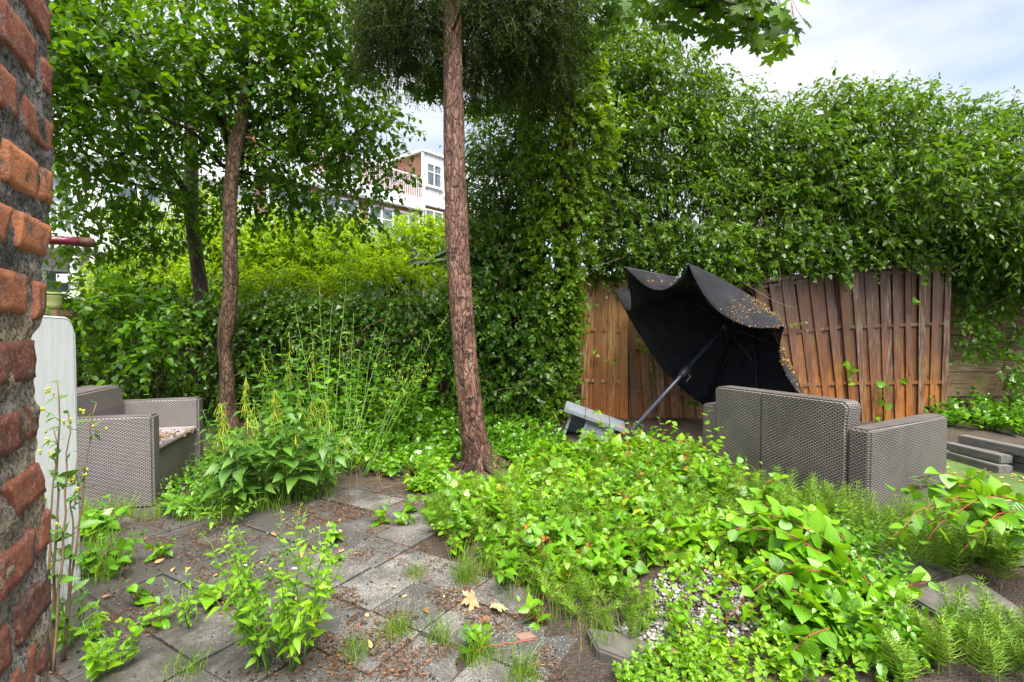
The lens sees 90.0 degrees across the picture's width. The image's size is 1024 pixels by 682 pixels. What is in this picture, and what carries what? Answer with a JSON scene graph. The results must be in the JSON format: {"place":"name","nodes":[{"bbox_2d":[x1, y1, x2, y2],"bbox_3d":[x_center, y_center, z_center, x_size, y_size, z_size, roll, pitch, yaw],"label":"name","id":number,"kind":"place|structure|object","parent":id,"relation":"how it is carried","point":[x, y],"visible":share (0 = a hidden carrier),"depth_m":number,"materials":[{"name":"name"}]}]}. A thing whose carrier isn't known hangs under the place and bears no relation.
{"place":"outdoors","nodes":[
{"label":"outdoors","id":0,"kind":"place"},
{"bbox_2d":[0,0,54,681],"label":"brick wall","id":1,"kind":"structure","parent":0,"point":[27,158],"depth_m":0.48,"materials":[{"name":"brick"}]},
{"bbox_2d":[79,464,337,587],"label":"wild grass","id":2,"kind":"structure","parent":0,"point":[218,503],"depth_m":3.31,"materials":[{"name":"plant"}]},
{"bbox_2d":[48,480,576,681],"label":"paving","id":3,"kind":"structure","parent":0,"point":[224,657],"depth_m":2.30,"materials":[{"name":"concrete"}]},
{"bbox_2d":[31,316,80,606],"bbox_3d":[-1.953,0.541,2.048,0.014,1.305,0.795,0,2,-16],"label":"white board","id":4,"kind":"object","parent":3,"relation":"on","point":[53,337],"visible":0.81,"depth_m":2.28,"materials":[{"name":"wood"}]},
{"bbox_2d":[38,380,81,674],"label":"flowering weed","id":5,"kind":"object","parent":3,"relation":"on","point":[65,551],"visible":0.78,"depth_m":1.89,"materials":[{"name":"green plant"}]},
{"bbox_2d":[49,587,110,644],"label":"leafy weed","id":6,"kind":"object","parent":3,"relation":"on","point":[87,606],"visible":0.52,"depth_m":2.00,"materials":[{"name":"green plant"}]},
{"bbox_2d":[54,400,107,662],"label":"flowering weed","id":7,"kind":"object","parent":3,"relation":"on","point":[74,557],"visible":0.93,"depth_m":1.94,"materials":[{"name":"green plant"}]},
{"bbox_2d":[80,494,131,538],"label":"leafy weed","id":8,"kind":"object","parent":3,"relation":"on","point":[93,514],"visible":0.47,"depth_m":2.99,"materials":[{"name":"green plant"}]},
{"bbox_2d":[75,527,147,579],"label":"leafy weed","id":9,"kind":"object","parent":3,"relation":"on","point":[112,561],"visible":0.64,"depth_m":2.57,"materials":[{"name":"green plant"}]},
{"bbox_2d":[73,602,160,680],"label":"leafy weed","id":10,"kind":"object","parent":3,"relation":"on","point":[97,660],"visible":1,"depth_m":1.83,"materials":[{"name":"green plant"}]},
{"bbox_2d":[126,577,154,604],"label":"seedling","id":11,"kind":"object","parent":3,"relation":"on","point":[143,596],"visible":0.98,"depth_m":2.27,"materials":[{"name":"green plant"}]},
{"bbox_2d":[138,595,175,629],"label":"seedling","id":12,"kind":"object","parent":3,"relation":"on","point":[165,613],"visible":0.86,"depth_m":2.09,"materials":[{"name":"green plant"}]},
{"bbox_2d":[141,637,219,681],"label":"grass tuft","id":13,"kind":"object","parent":3,"relation":"on","point":[188,667],"visible":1,"depth_m":1.82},
{"bbox_2d":[163,567,205,627],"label":"leafy weed","id":14,"kind":"object","parent":3,"relation":"on","point":[186,606],"visible":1,"depth_m":2.10,"materials":[{"name":"green plant"}]},
{"bbox_2d":[158,493,212,516],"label":"leafy weed","id":15,"kind":"object","parent":3,"relation":"on","point":[172,501],"visible":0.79,"depth_m":3.29,"materials":[{"name":"green plant"}]},
{"bbox_2d":[179,489,266,528],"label":"leafy weed","id":16,"kind":"object","parent":3,"relation":"on","point":[236,513],"visible":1,"depth_m":3.16,"materials":[{"name":"green plant"}]},
{"bbox_2d":[208,375,274,481],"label":"nettle","id":17,"kind":"object","parent":3,"relation":"on","point":[256,443],"visible":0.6,"depth_m":3.70,"materials":[{"name":"green plant"}]},
{"bbox_2d":[206,411,284,516],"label":"nettle","id":18,"kind":"object","parent":3,"relation":"on","point":[238,475],"visible":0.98,"depth_m":3.20,"materials":[{"name":"green plant"}]},
{"bbox_2d":[212,399,288,506],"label":"nettle","id":19,"kind":"object","parent":3,"relation":"on","point":[250,451],"visible":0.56,"depth_m":3.42,"materials":[{"name":"green plant"}]},
{"bbox_2d":[193,502,352,677],"bbox_3d":[-0.876,0.902,1.889,0.508,0.554,0.446,0,2,0],"label":"leafy weed","id":20,"kind":"object","parent":3,"relation":"on","point":[252,606],"visible":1,"depth_m":1.82,"materials":[{"name":"green plant"}]},
{"bbox_2d":[254,387,311,504],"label":"nettle","id":21,"kind":"object","parent":3,"relation":"on","point":[279,474],"visible":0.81,"depth_m":3.45,"materials":[{"name":"green plant"}]},
{"bbox_2d":[246,509,335,657],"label":"flowering weed","id":22,"kind":"object","parent":3,"relation":"on","point":[300,550],"visible":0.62,"depth_m":2.02,"materials":[{"name":"green plant"}]},
{"bbox_2d":[263,390,322,501],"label":"nettle","id":23,"kind":"object","parent":3,"relation":"on","point":[291,481],"visible":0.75,"depth_m":3.54,"materials":[{"name":"green plant"}]},
{"bbox_2d":[76,510,556,681],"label":"soil crumbs","id":24,"kind":"object","parent":3,"relation":"on","point":[250,679],"visible":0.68,"depth_m":2.28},
{"bbox_2d":[286,398,350,497],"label":"nettle","id":25,"kind":"object","parent":3,"relation":"on","point":[318,457],"visible":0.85,"depth_m":3.60,"materials":[{"name":"green plant"}]},
{"bbox_2d":[303,379,386,486],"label":"tall weed","id":26,"kind":"object","parent":3,"relation":"on","point":[330,482],"visible":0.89,"depth_m":4.07,"materials":[{"name":"green plant"}]},
{"bbox_2d":[333,627,381,668],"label":"grass tuft","id":27,"kind":"object","parent":3,"relation":"on","point":[353,643],"visible":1,"depth_m":1.90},
{"bbox_2d":[49,419,694,681],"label":"needle litter","id":28,"kind":"object","parent":3,"relation":"on","point":[405,640],"visible":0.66,"depth_m":2.19,"materials":[{"name":"plant"}]},
{"bbox_2d":[366,598,432,645],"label":"grass tuft","id":29,"kind":"object","parent":3,"relation":"on","point":[400,627],"visible":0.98,"depth_m":2.03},
{"bbox_2d":[416,605,462,648],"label":"grass tuft","id":30,"kind":"object","parent":3,"relation":"on","point":[443,636],"visible":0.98,"depth_m":2.00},
{"bbox_2d":[444,546,496,586],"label":"grass tuft","id":31,"kind":"object","parent":3,"relation":"on","point":[461,569],"visible":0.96,"depth_m":2.47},
{"bbox_2d":[459,621,493,652],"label":"seedling","id":32,"kind":"object","parent":3,"relation":"on","point":[467,629],"visible":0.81,"depth_m":1.93,"materials":[{"name":"green plant"}]},
{"bbox_2d":[432,621,523,672],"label":"grass tuft","id":33,"kind":"object","parent":3,"relation":"on","point":[474,654],"visible":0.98,"depth_m":1.86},
{"bbox_2d":[493,626,554,681],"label":"grass tuft","id":34,"kind":"object","parent":3,"relation":"on","point":[521,670],"visible":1,"depth_m":1.77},
{"bbox_2d":[515,585,549,630],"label":"seedling","id":35,"kind":"object","parent":3,"relation":"on","point":[527,606],"visible":0.94,"depth_m":2.10,"materials":[{"name":"green plant"}]},
{"bbox_2d":[48,349,1023,681],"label":"ground","id":36,"kind":"structure","parent":0,"point":[582,663],"depth_m":2.31,"materials":[{"name":"soil"}]},
{"bbox_2d":[42,263,208,395],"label":"leafy shrub","id":37,"kind":"object","parent":36,"relation":"on","point":[99,315],"visible":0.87,"depth_m":4.82,"materials":[{"name":"green plant"}]},
{"bbox_2d":[77,385,203,510],"bbox_3d":[-2.946,0.746,3.864,0.804,0.765,0.980,0,2,-14],"label":"wicker sofa","id":38,"kind":"object","parent":36,"relation":"on","point":[130,454],"visible":0.59,"depth_m":3.48,"materials":[{"name":"wicker"}]},
{"bbox_2d":[57,279,236,427],"bbox_3d":[-4.935,0.502,5.873,3.669,2.436,1.025,0,2,0],"label":"ivy hedge","id":39,"kind":"object","parent":36,"relation":"on","point":[207,322],"visible":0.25,"depth_m":5.70,"materials":[{"name":"green plant"}]},
{"bbox_2d":[42,71,254,305],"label":"terraced house","id":40,"kind":"structure","parent":36,"relation":"on","point":[64,287],"depth_m":15.00,"materials":[{"name":"white"}]},
{"bbox_2d":[42,0,270,306],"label":"garden tree","id":41,"kind":"object","parent":36,"relation":"on","point":[75,80],"visible":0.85,"depth_m":5.11,"materials":[{"name":"green plant"}]},
{"bbox_2d":[72,175,240,305],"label":"sunlit shrub","id":42,"kind":"object","parent":36,"relation":"on","point":[130,263],"visible":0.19,"depth_m":8.16,"materials":[{"name":"green plant"}]},
{"bbox_2d":[194,403,260,509],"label":"nettle","id":43,"kind":"object","parent":36,"relation":"on","point":[215,467],"visible":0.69,"depth_m":3.32,"materials":[{"name":"green plant"}]},
{"bbox_2d":[155,417,334,516],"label":"herbs","id":44,"kind":"object","parent":36,"relation":"on","point":[209,457],"visible":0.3,"depth_m":3.74,"materials":[{"name":"green plant"}]},
{"bbox_2d":[121,0,427,431],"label":"garden tree","id":45,"kind":"object","parent":36,"relation":"on","point":[321,129],"visible":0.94,"depth_m":5.66,"materials":[{"name":"green plant"}]},
{"bbox_2d":[255,332,323,463],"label":"nettle","id":46,"kind":"object","parent":36,"relation":"on","point":[286,367],"visible":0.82,"depth_m":4.04,"materials":[{"name":"green plant"}]},
{"bbox_2d":[158,201,448,307],"bbox_3d":[-3.014,-0.736,8.256,4.916,3.437,2.879,0,2,0],"label":"hedge","id":47,"kind":"object","parent":36,"relation":"on","point":[299,267],"visible":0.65,"depth_m":7.96,"materials":[{"name":"green plant"}]},
{"bbox_2d":[72,305,554,413],"bbox_3d":[-3.896,0.296,6.452,9.226,1.550,0.112,0,2,-3],"label":"board fence","id":48,"kind":"object","parent":36,"relation":"on","point":[441,385],"depth_m":6.47,"materials":[{"name":"brown wood"}]},
{"bbox_2d":[288,277,350,478],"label":"tall weed","id":49,"kind":"object","parent":36,"relation":"on","point":[326,380],"visible":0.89,"depth_m":4.30,"materials":[{"name":"green plant"}]},
{"bbox_2d":[228,128,440,350],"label":"terraced house","id":50,"kind":"structure","parent":36,"relation":"on","point":[411,202],"depth_m":22.82,"materials":[{"name":"paint"}]},
{"bbox_2d":[244,335,445,443],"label":"thicket leaves","id":51,"kind":"object","parent":36,"relation":"on","point":[408,415],"visible":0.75,"depth_m":5.34,"materials":[{"name":"green plant"}]},
{"bbox_2d":[203,278,498,422],"bbox_3d":[-1.840,0.446,5.940,3.524,2.389,1.362,0,2,0],"label":"ivy hedge","id":52,"kind":"object","parent":36,"relation":"on","point":[272,320],"visible":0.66,"depth_m":5.84,"materials":[{"name":"green plant"}]},
{"bbox_2d":[338,309,390,474],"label":"tall weed","id":53,"kind":"object","parent":36,"relation":"on","point":[353,437],"visible":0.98,"depth_m":4.31,"materials":[{"name":"green plant"}]},
{"bbox_2d":[363,309,449,476],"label":"tall weed","id":54,"kind":"object","parent":36,"relation":"on","point":[378,439],"visible":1,"depth_m":4.30,"materials":[{"name":"green plant"}]},
{"bbox_2d":[369,249,446,302],"bbox_3d":[-1.481,-0.938,7.487,1.339,0.958,0.772,-1,2,-22],"label":"pergola","id":55,"kind":"object","parent":36,"relation":"on","point":[402,279],"visible":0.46,"depth_m":7.48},
{"bbox_2d":[290,402,567,477],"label":"ground ivy","id":56,"kind":"object","parent":36,"relation":"on","point":[449,446],"visible":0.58,"depth_m":5.02,"materials":[{"name":"green plant"}]},
{"bbox_2d":[382,148,517,299],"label":"terraced house","id":57,"kind":"structure","parent":36,"relation":"on","point":[428,161],"depth_m":25.30,"materials":[{"name":"paint"}]},
{"bbox_2d":[425,162,443,190],"bbox_3d":[-3.821,-8.121,25.247,0.109,1.195,1.120,1,2,39],"label":"window","id":58,"kind":"structure","parent":57,"relation":"in","point":[433,178],"depth_m":25.25,"materials":[{"name":"white glass"}]},
{"bbox_2d":[402,452,533,493],"bbox_3d":[-0.302,1.042,4.040,1.059,0.220,0.669,0,2,0],"label":"seedling carpet","id":59,"kind":"object","parent":36,"relation":"on","point":[431,480],"visible":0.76,"depth_m":3.88,"materials":[{"name":"green plant"}]},
{"bbox_2d":[329,0,615,475],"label":"conifer tree","id":60,"kind":"object","parent":36,"relation":"on","point":[513,39],"visible":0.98,"depth_m":4.47,"materials":[{"name":"green plant"}]},
{"bbox_2d":[440,205,561,426],"bbox_3d":[-0.023,-0.162,6.086,1.664,3.008,1.706,0,2,0],"label":"ivy hedge","id":61,"kind":"object","parent":36,"relation":"on","point":[500,330],"visible":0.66,"depth_m":5.81,"materials":[{"name":"green plant"}]},
{"bbox_2d":[424,91,610,317],"bbox_3d":[0.157,-1.269,6.967,2.578,4.557,2.492,0,2,0],"label":"dark bush","id":62,"kind":"object","parent":36,"relation":"on","point":[499,171],"visible":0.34,"depth_m":6.44,"materials":[{"name":"green plant"}]},
{"bbox_2d":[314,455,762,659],"bbox_3d":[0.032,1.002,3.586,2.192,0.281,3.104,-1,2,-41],"label":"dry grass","id":63,"kind":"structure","parent":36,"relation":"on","point":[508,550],"depth_m":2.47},
{"bbox_2d":[519,440,561,483],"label":"leafy shoot","id":64,"kind":"object","parent":36,"relation":"on","point":[555,461],"visible":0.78,"depth_m":4.01,"materials":[{"name":"green plant"}]},
{"bbox_2d":[481,546,671,639],"bbox_3d":[0.243,1.071,2.276,0.972,0.187,0.347,1,2,36],"label":"horsetail","id":65,"kind":"object","parent":36,"relation":"on","point":[633,608],"visible":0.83,"depth_m":2.16},
{"bbox_2d":[414,422,752,593],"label":"bramble seedlings","id":66,"kind":"object","parent":36,"relation":"on","point":[564,529],"visible":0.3,"depth_m":2.89,"materials":[{"name":"green plant"}]},
{"bbox_2d":[445,483,736,656],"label":"wild grass","id":67,"kind":"structure","parent":36,"relation":"on","point":[602,626],"depth_m":2.22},
{"bbox_2d":[563,401,624,441],"bbox_3d":[0.813,0.954,5.401,0.650,0.386,0.363,19,8,7],"label":"parasol base","id":68,"kind":"object","parent":36,"relation":"on","point":[580,417],"visible":0.56,"depth_m":5.30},
{"bbox_2d":[392,0,812,421],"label":"sycamore tree","id":69,"kind":"object","parent":36,"relation":"on","point":[780,21],"visible":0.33,"depth_m":4.16,"materials":[{"name":"green plant"}]},
{"bbox_2d":[505,7,628,424],"bbox_3d":[0.626,-1.217,5.711,1.426,4.941,0.775,0,2,0],"label":"climbing ivy","id":70,"kind":"object","parent":69,"relation":"attached to","point":[570,257],"visible":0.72,"depth_m":5.72,"materials":[{"name":"green plant"}]},
{"bbox_2d":[580,274,627,418],"bbox_3d":[1.013,0.157,6.111,0.752,1.914,0.159,0,2,0],"label":"fence panel","id":71,"kind":"object","parent":36,"relation":"on","point":[604,389],"visible":0.58,"depth_m":6.09,"materials":[{"name":"orange wood"}]},
{"bbox_2d":[576,409,633,468],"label":"leafy shoot","id":72,"kind":"object","parent":36,"relation":"on","point":[616,439],"visible":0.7,"depth_m":3.92,"materials":[{"name":"green plant"}]},
{"bbox_2d":[421,417,793,597],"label":"leafy weeds","id":73,"kind":"object","parent":36,"relation":"on","point":[641,513],"visible":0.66,"depth_m":2.93,"materials":[{"name":"green plant"}]},
{"bbox_2d":[527,427,718,476],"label":"leafy weeds","id":74,"kind":"object","parent":36,"relation":"on","point":[566,449],"visible":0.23,"depth_m":4.50,"materials":[{"name":"green plant"}]},
{"bbox_2d":[586,628,662,672],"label":"concrete slab","id":75,"kind":"structure","parent":36,"relation":"on","point":[609,653],"depth_m":1.91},
{"bbox_2d":[612,619,717,681],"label":"clover carpet","id":76,"kind":"object","parent":36,"relation":"on","point":[692,644],"visible":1,"depth_m":1.77,"materials":[{"name":"green plant"}]},
{"bbox_2d":[628,317,702,417],"bbox_3d":[1.927,0.337,6.179,1.109,1.652,0.190,0,2,0],"label":"fence panel","id":77,"kind":"object","parent":36,"relation":"on","point":[646,388],"visible":0.2,"depth_m":6.15,"materials":[{"name":"brown wood"}]},
{"bbox_2d":[543,0,823,272],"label":"overgrown hedge","id":78,"kind":"object","parent":36,"relation":"on","point":[654,119],"visible":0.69,"depth_m":6.29,"materials":[{"name":"green plant"}]},
{"bbox_2d":[614,561,777,647],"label":"pebbles","id":79,"kind":"object","parent":36,"relation":"on","point":[659,622],"visible":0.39,"depth_m":2.11,"materials":[{"name":"gravel"}]},
{"bbox_2d":[646,522,768,572],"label":"broad leaved shrub","id":80,"kind":"object","parent":36,"relation":"on","point":[690,554],"visible":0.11,"depth_m":2.45,"materials":[{"name":"green plant"}]},
{"bbox_2d":[614,263,803,440],"bbox_3d":[1.891,0.160,5.288,1.802,1.789,1.276,0,2,0],"label":"parasol","id":81,"kind":"object","parent":36,"relation":"on","point":[702,345],"visible":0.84,"depth_m":5.68,"materials":[{"name":"fabric"}]},
{"bbox_2d":[647,276,802,393],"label":"leaf litter","id":82,"kind":"object","parent":81,"relation":"on","point":[758,301],"visible":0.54,"depth_m":5.00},
{"bbox_2d":[628,539,789,654],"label":"leafy weeds","id":83,"kind":"object","parent":36,"relation":"on","point":[679,619],"visible":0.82,"depth_m":2.13,"materials":[{"name":"green plant"}]},
{"bbox_2d":[417,446,1023,587],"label":"horsetail","id":84,"kind":"object","parent":36,"relation":"on","point":[938,554],"visible":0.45,"depth_m":2.78},
{"bbox_2d":[706,495,887,635],"bbox_3d":[1.175,0.954,2.283,0.891,0.397,0.840,0,2,0],"label":"broad leaved shrub","id":85,"kind":"object","parent":36,"relation":"on","point":[787,529],"visible":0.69,"depth_m":2.25,"materials":[{"name":"green plant"}]},
{"bbox_2d":[718,530,875,591],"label":"geranium leaves","id":86,"kind":"object","parent":36,"relation":"on","point":[739,570],"visible":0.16,"depth_m":2.27,"materials":[{"name":"green plant"}]},
{"bbox_2d":[750,270,846,398],"bbox_3d":[3.424,0.153,6.036,1.203,2.030,0.129,0,2,2],"label":"fence panel","id":87,"kind":"object","parent":36,"relation":"on","point":[818,368],"visible":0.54,"depth_m":6.01,"materials":[{"name":"brown wood"}]},
{"bbox_2d":[686,598,938,681],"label":"clover carpet","id":88,"kind":"object","parent":36,"relation":"on","point":[792,673],"visible":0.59,"depth_m":1.72,"materials":[{"name":"green plant"}]},
{"bbox_2d":[740,553,940,668],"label":"broad leaved shrub","id":89,"kind":"object","parent":36,"relation":"on","point":[829,639],"visible":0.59,"depth_m":1.88,"materials":[{"name":"green plant"}]},
{"bbox_2d":[668,278,1020,410],"bbox_3d":[5.099,0.098,6.736,8.797,1.930,0.112,0,2,1],"label":"board fence","id":90,"kind":"object","parent":36,"relation":"on","point":[867,338],"depth_m":6.69,"materials":[{"name":"brown wood"}]},
{"bbox_2d":[580,172,1023,334],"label":"ivy hedge","id":91,"kind":"object","parent":90,"relation":"hanging from","point":[723,261],"visible":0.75,"depth_m":5.85,"materials":[{"name":"green plant"}]},
{"bbox_2d":[746,520,978,676],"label":"leafy weeds","id":92,"kind":"object","parent":36,"relation":"on","point":[910,633],"visible":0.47,"depth_m":1.88,"materials":[{"name":"green plant"}]},
{"bbox_2d":[704,61,1023,325],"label":"overgrown hedge","id":93,"kind":"object","parent":36,"relation":"on","point":[956,180],"visible":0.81,"depth_m":5.88,"materials":[{"name":"green plant"}]},
{"bbox_2d":[729,477,1023,570],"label":"leafy weeds","id":94,"kind":"object","parent":36,"relation":"on","point":[861,525],"visible":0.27,"depth_m":2.69,"materials":[{"name":"green plant"}]},
{"bbox_2d":[834,261,954,421],"bbox_3d":[4.440,0.126,5.975,1.320,2.096,0.126,0,2,3],"label":"fence panel","id":95,"kind":"object","parent":36,"relation":"on","point":[900,352],"visible":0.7,"depth_m":5.95,"materials":[{"name":"brown wood"}]},
{"bbox_2d":[884,548,951,580],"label":"concrete slab","id":96,"kind":"structure","parent":36,"relation":"on","point":[935,574],"depth_m":2.47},
{"bbox_2d":[858,450,1023,565],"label":"turf","id":97,"kind":"structure","parent":36,"relation":"on","point":[953,467],"depth_m":4.17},
{"bbox_2d":[703,385,946,518],"bbox_3d":[2.239,0.742,3.796,0.976,0.775,1.240,-1,2,-28],"label":"wicker sofa","id":98,"kind":"object","parent":97,"relation":"on","point":[833,440],"visible":0.73,"depth_m":3.34,"materials":[{"name":"wicker"}]},
{"bbox_2d":[946,451,1012,473],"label":"timber beam","id":99,"kind":"structure","parent":97,"relation":"on","point":[994,467],"depth_m":4.46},
{"bbox_2d":[947,442,1012,463],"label":"timber beam","id":100,"kind":"structure","parent":99,"relation":"on","point":[984,454],"depth_m":4.51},
{"bbox_2d":[1007,461,1023,472],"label":"timber beam","id":101,"kind":"structure","parent":97,"relation":"on","point":[1018,466],"depth_m":4.35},
{"bbox_2d":[1000,452,1023,463],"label":"timber beam","id":102,"kind":"structure","parent":101,"relation":"on","point":[1019,459],"depth_m":4.34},
{"bbox_2d":[958,435,1023,456],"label":"timber beam","id":103,"kind":"structure","parent":102,"relation":"on","point":[1000,446],"depth_m":4.52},
{"bbox_2d":[875,575,1023,681],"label":"horsetail","id":104,"kind":"object","parent":36,"relation":"on","point":[998,644],"visible":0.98,"depth_m":1.69},
{"bbox_2d":[885,467,1023,554],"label":"broad leaved shrub","id":105,"kind":"object","parent":36,"relation":"on","point":[978,505],"visible":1,"depth_m":2.27,"materials":[{"name":"green plant"}]},
{"bbox_2d":[910,573,1023,640],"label":"concrete slab","id":106,"kind":"structure","parent":36,"relation":"on","point":[930,596],"depth_m":2.14,"materials":[{"name":"concrete"}]},
{"bbox_2d":[924,391,1023,435],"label":"plants","id":107,"kind":"object","parent":36,"relation":"on","point":[998,418],"visible":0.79,"depth_m":5.65,"materials":[{"name":"green plant"}]},
{"bbox_2d":[941,283,1023,413],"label":"plank fence","id":108,"kind":"object","parent":36,"relation":"on","point":[966,375],"visible":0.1,"depth_m":6.25,"materials":[{"name":"brown wood"}]},
{"bbox_2d":[942,300,1023,398],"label":"ivy hedge","id":109,"kind":"object","parent":108,"relation":"attached to","point":[1013,376],"visible":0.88,"depth_m":6.04,"materials":[{"name":"green plant"}]},
{"bbox_2d":[50,0,1023,315],"label":"sky","id":110,"kind":"structure","parent":0,"point":[980,43],"materials":[{"name":"white"}]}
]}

